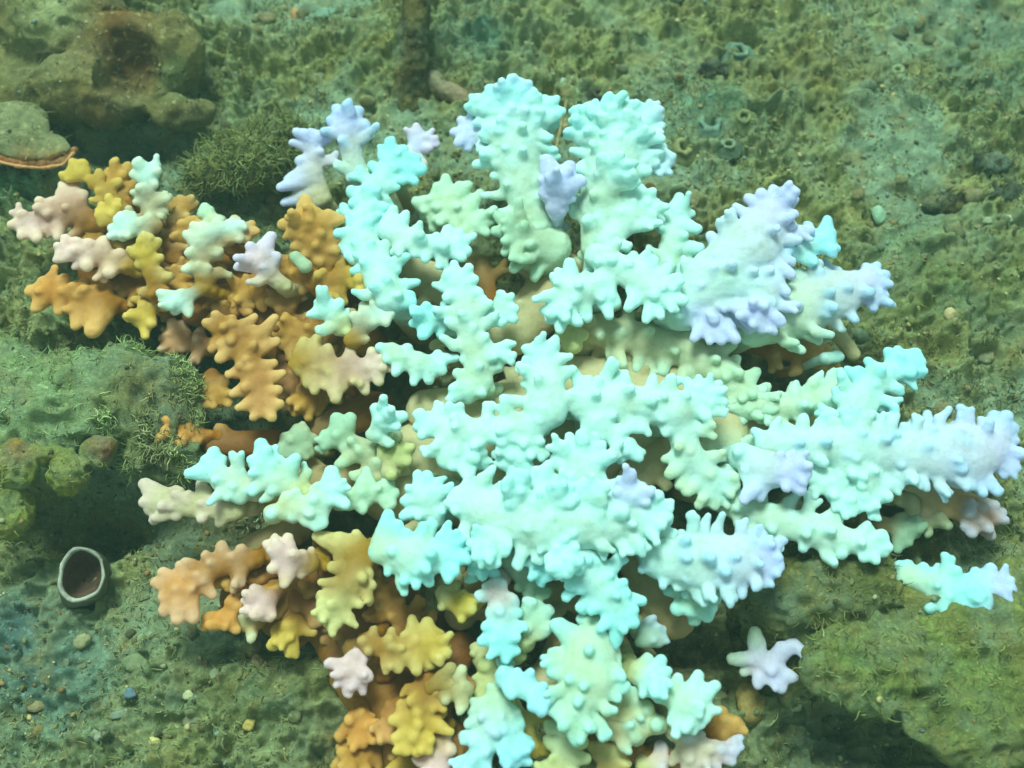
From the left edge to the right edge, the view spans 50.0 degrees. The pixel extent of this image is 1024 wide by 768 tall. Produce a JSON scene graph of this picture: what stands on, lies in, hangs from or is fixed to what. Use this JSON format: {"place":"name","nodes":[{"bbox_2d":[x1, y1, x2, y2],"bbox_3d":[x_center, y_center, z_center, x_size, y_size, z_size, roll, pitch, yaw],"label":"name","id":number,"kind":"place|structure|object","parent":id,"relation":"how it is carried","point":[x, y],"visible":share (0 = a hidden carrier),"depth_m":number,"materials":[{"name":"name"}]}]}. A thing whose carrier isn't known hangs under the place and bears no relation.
{"place":"outdoors","nodes":[
{"label":"outdoors","id":0,"kind":"place"},
{"bbox_2d":[0,0,1023,767],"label":"seabed","id":1,"kind":"structure","parent":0,"point":[312,696],"depth_m":0.72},
{"bbox_2d":[0,97,78,169],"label":"plate rock","id":2,"kind":"object","parent":1,"relation":"on","point":[35,141],"visible":1,"depth_m":0.71,"materials":[{"name":"green stone"}]},
{"bbox_2d":[0,435,118,540],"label":"knobbly sponge","id":3,"kind":"object","parent":1,"relation":"on","point":[17,482],"visible":1,"depth_m":0.61,"materials":[{"name":"sponge"}]},
{"bbox_2d":[73,633,91,649],"bbox_3d":[-0.242,0.144,0.615,0.012,0.004,0.009,0,65,0],"label":"pebble","id":4,"kind":"object","parent":1,"relation":"on","point":[81,641],"visible":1,"depth_m":0.61,"materials":[{"name":"beige stone"}]},
{"bbox_2d":[57,547,109,608],"bbox_3d":[-0.244,0.109,0.626,0.031,0.031,0.036,0,65,0],"label":"worm shell","id":5,"kind":"object","parent":1,"relation":"on","point":[78,565],"visible":1,"depth_m":0.62},
{"bbox_2d":[90,728,108,741],"bbox_3d":[-0.218,0.184,0.579,0.010,0.004,0.009,0,65,0],"label":"pebble","id":6,"kind":"object","parent":1,"relation":"on","point":[95,736],"visible":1,"depth_m":0.58,"materials":[{"name":"stone"}]},
{"bbox_2d":[0,325,211,489],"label":"green ledge","id":7,"kind":"object","parent":1,"relation":"on","point":[155,391],"visible":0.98,"depth_m":0.63,"materials":[{"name":"green plant"}]},
{"bbox_2d":[0,0,216,131],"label":"overhanging rock","id":8,"kind":"object","parent":1,"relation":"on","point":[140,39],"visible":0.96,"depth_m":0.73,"materials":[{"name":"stone"}]},
{"bbox_2d":[109,710,127,718],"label":"pebble","id":9,"kind":"object","parent":1,"relation":"on","point":[114,715],"visible":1,"depth_m":0.58,"materials":[{"name":"grey stone"}]},
{"bbox_2d":[122,687,136,698],"bbox_3d":[-0.204,0.165,0.587,0.008,0.004,0.006,0,65,0],"label":"blue chip","id":10,"kind":"object","parent":1,"relation":"on","point":[130,692],"visible":1,"depth_m":0.59,"materials":[{"name":"blue stone"}]},
{"bbox_2d":[122,652,147,672],"bbox_3d":[-0.208,0.155,0.607,0.016,0.007,0.012,35,70,15],"label":"pebble","id":11,"kind":"object","parent":1,"relation":"on","point":[131,662],"visible":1,"depth_m":0.60,"materials":[{"name":"green stone"}]},
{"bbox_2d":[148,736,159,744],"bbox_3d":[-0.189,0.189,0.582,0.006,0.004,0.005,0,65,0],"label":"shell chip","id":12,"kind":"object","parent":1,"relation":"on","point":[154,739],"visible":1,"depth_m":0.58,"materials":[{"name":"yellow"}]},
{"bbox_2d":[182,689,193,699],"bbox_3d":[-0.174,0.167,0.591,0.006,0.003,0.006,0,65,0],"label":"shell chip","id":13,"kind":"object","parent":1,"relation":"on","point":[187,694],"visible":1,"depth_m":0.59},
{"bbox_2d":[209,668,218,678],"bbox_3d":[-0.164,0.159,0.602,0.007,0.004,0.007,0,65,0],"label":"shell chip","id":14,"kind":"object","parent":1,"relation":"on","point":[213,673],"visible":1,"depth_m":0.60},
{"bbox_2d":[170,101,318,203],"bbox_3d":[-0.174,-0.149,0.724,0.107,0.050,0.065,-25,67,-11],"label":"turf mound","id":15,"kind":"object","parent":1,"relation":"on","point":[258,156],"visible":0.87,"depth_m":0.71,"materials":[{"name":"green plant"}]},
{"bbox_2d":[242,719,255,730],"bbox_3d":[-0.141,0.182,0.587,0.007,0.005,0.008,0,65,0],"label":"shell chip","id":16,"kind":"object","parent":1,"relation":"on","point":[248,724],"visible":1,"depth_m":0.59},
{"bbox_2d":[289,7,298,18],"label":"pebble","id":17,"kind":"object","parent":1,"relation":"on","point":[293,15],"visible":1,"depth_m":0.79,"materials":[{"name":"beige stone"}]},
{"bbox_2d":[314,7,337,17],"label":"pebble","id":18,"kind":"object","parent":1,"relation":"on","point":[332,11],"visible":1,"depth_m":0.79,"materials":[{"name":"teal stone"}]},
{"bbox_2d":[391,0,431,111],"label":"wooden post","id":19,"kind":"object","parent":1,"relation":"on","point":[409,88],"visible":0.98,"depth_m":0.76,"materials":[{"name":"wood"}]},
{"bbox_2d":[425,70,468,103],"bbox_3d":[-0.046,-0.207,0.773,0.041,0.018,0.017,35,70,15],"label":"cobble","id":20,"kind":"object","parent":1,"relation":"on","point":[448,91],"visible":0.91,"depth_m":0.77,"materials":[{"name":"beige stone"}]},
{"bbox_2d":[0,0,1023,767],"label":"rubble","id":21,"kind":"object","parent":1,"relation":"on","point":[186,726],"visible":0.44,"depth_m":0.72,"materials":[{"name":"green stone"}]},
{"bbox_2d":[0,0,1023,767],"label":"algae turf","id":22,"kind":"structure","parent":1,"relation":"on","point":[718,182],"depth_m":0.74,"materials":[{"name":"green plant"}]},
{"bbox_2d":[0,0,1023,767],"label":"coral rubble","id":23,"kind":"object","parent":1,"relation":"on","point":[860,336],"visible":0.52,"depth_m":0.73,"materials":[{"name":"beige stone"}]},
{"bbox_2d":[7,73,1023,767],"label":"coral colony","id":24,"kind":"object","parent":1,"relation":"on","point":[541,471],"visible":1,"depth_m":0.61,"materials":[{"name":"teal"}]},
{"bbox_2d":[555,99,567,147],"bbox_3d":[0.033,-0.173,0.743,0.011,0.010,0.042,0,65,0],"label":"twig","id":25,"kind":"object","parent":1,"relation":"on","point":[560,128],"visible":0.67,"depth_m":0.74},
{"bbox_2d":[585,88,603,101],"bbox_3d":[0.060,-0.202,0.770,0.020,0.009,0.017,0,65,0],"label":"barnacle","id":26,"kind":"object","parent":1,"relation":"on","point":[591,94],"visible":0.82,"depth_m":0.77},
{"bbox_2d":[670,136,695,166],"bbox_3d":[0.117,-0.161,0.753,0.025,0.012,0.024,34,69,15],"label":"barnacle","id":27,"kind":"object","parent":1,"relation":"on","point":[684,156],"visible":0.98,"depth_m":0.75},
{"bbox_2d":[695,116,722,139],"bbox_3d":[0.137,-0.179,0.761,0.030,0.012,0.029,-36,70,-15],"label":"barnacle","id":28,"kind":"object","parent":1,"relation":"on","point":[714,130],"visible":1,"depth_m":0.76},
{"bbox_2d":[698,58,728,79],"bbox_3d":[0.145,-0.225,0.787,0.028,0.017,0.020,-24,67,-11],"label":"dark stone","id":29,"kind":"object","parent":1,"relation":"on","point":[716,66],"visible":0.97,"depth_m":0.78,"materials":[{"name":"stone"}]},
{"bbox_2d":[717,138,741,159],"bbox_3d":[0.148,-0.162,0.750,0.020,0.009,0.019,0,65,0],"label":"barnacle","id":30,"kind":"object","parent":1,"relation":"on","point":[734,150],"visible":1,"depth_m":0.75},
{"bbox_2d":[720,42,753,61],"bbox_3d":[0.162,-0.237,0.786,0.026,0.010,0.023,0,65,0],"label":"barnacle","id":31,"kind":"object","parent":1,"relation":"on","point":[745,53],"visible":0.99,"depth_m":0.78},
{"bbox_2d":[730,109,757,135],"bbox_3d":[0.160,-0.183,0.758,0.021,0.010,0.023,0,65,0],"label":"barnacle","id":32,"kind":"object","parent":1,"relation":"on","point":[742,125],"visible":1,"depth_m":0.76},
{"bbox_2d":[735,680,765,724],"bbox_3d":[0.130,0.173,0.597,0.017,0.009,0.024,0,65,0],"label":"cup shell","id":33,"kind":"object","parent":1,"relation":"on","point":[749,699],"visible":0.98,"depth_m":0.59},
{"bbox_2d":[726,626,803,693],"bbox_3d":[0.137,0.149,0.591,0.036,0.027,0.035,40,71,17],"label":"coral sprig","id":34,"kind":"object","parent":1,"relation":"on","point":[760,663],"visible":1,"depth_m":0.58,"materials":[{"name":"white"}]},
{"bbox_2d":[782,697,805,722],"bbox_3d":[0.156,0.177,0.611,0.019,0.009,0.021,0,65,0],"label":"barnacle","id":35,"kind":"object","parent":1,"relation":"on","point":[799,711],"visible":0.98,"depth_m":0.61},
{"bbox_2d":[726,548,912,678],"bbox_3d":[0.171,0.117,0.602,0.103,0.072,0.074,-25,68,-11],"label":"algae boulder","id":36,"kind":"object","parent":1,"relation":"on","point":[773,614],"visible":0.64,"depth_m":0.58,"materials":[{"name":"green plant"}]},
{"bbox_2d":[870,205,885,224],"bbox_3d":[0.244,-0.113,0.731,0.010,0.006,0.015,0,65,0],"label":"shell chip","id":37,"kind":"object","parent":1,"relation":"on","point":[878,213],"visible":1,"depth_m":0.73,"materials":[{"name":"stone"}]},
{"bbox_2d":[890,64,907,75],"bbox_3d":[0.273,-0.221,0.777,0.019,0.008,0.016,0,65,0],"label":"barnacle","id":38,"kind":"object","parent":1,"relation":"on","point":[899,67],"visible":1,"depth_m":0.78},
{"bbox_2d":[792,554,1023,767],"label":"slab rock","id":39,"kind":"object","parent":1,"relation":"on","point":[959,704],"visible":0.96,"depth_m":0.56,"materials":[{"name":"green stone"}]},
{"bbox_2d":[893,552,1017,614],"bbox_3d":[0.237,0.114,0.599,0.060,0.044,0.037,0,65,0],"label":"coral sprig","id":40,"kind":"object","parent":39,"relation":"on","point":[947,580],"visible":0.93,"depth_m":0.58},
{"bbox_2d":[921,186,966,214],"bbox_3d":[0.292,-0.122,0.736,0.038,0.020,0.026,0,65,0],"label":"dark stone","id":41,"kind":"object","parent":1,"relation":"on","point":[942,202],"visible":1,"depth_m":0.73,"materials":[{"name":"stone"}]},
{"bbox_2d":[943,307,956,319],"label":"pebble","id":42,"kind":"object","parent":1,"relation":"on","point":[948,312],"visible":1,"depth_m":0.68,"materials":[{"name":"beige stone"}]},
{"bbox_2d":[982,217,992,223],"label":"pebble","id":43,"kind":"object","parent":1,"relation":"on","point":[987,220],"visible":1,"depth_m":0.72,"materials":[{"name":"white stone"}]},
{"bbox_2d":[972,142,1017,175],"bbox_3d":[0.326,-0.151,0.746,0.028,0.019,0.024,0,65,0],"label":"dark stone","id":44,"kind":"object","parent":1,"relation":"on","point":[991,162],"visible":1,"depth_m":0.74,"materials":[{"name":"grey stone"}]},
{"bbox_2d":[988,174,1023,200],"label":"dark stone","id":45,"kind":"object","parent":1,"relation":"on","point":[1012,189],"visible":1,"depth_m":0.73,"materials":[{"name":"stone"}]}
]}

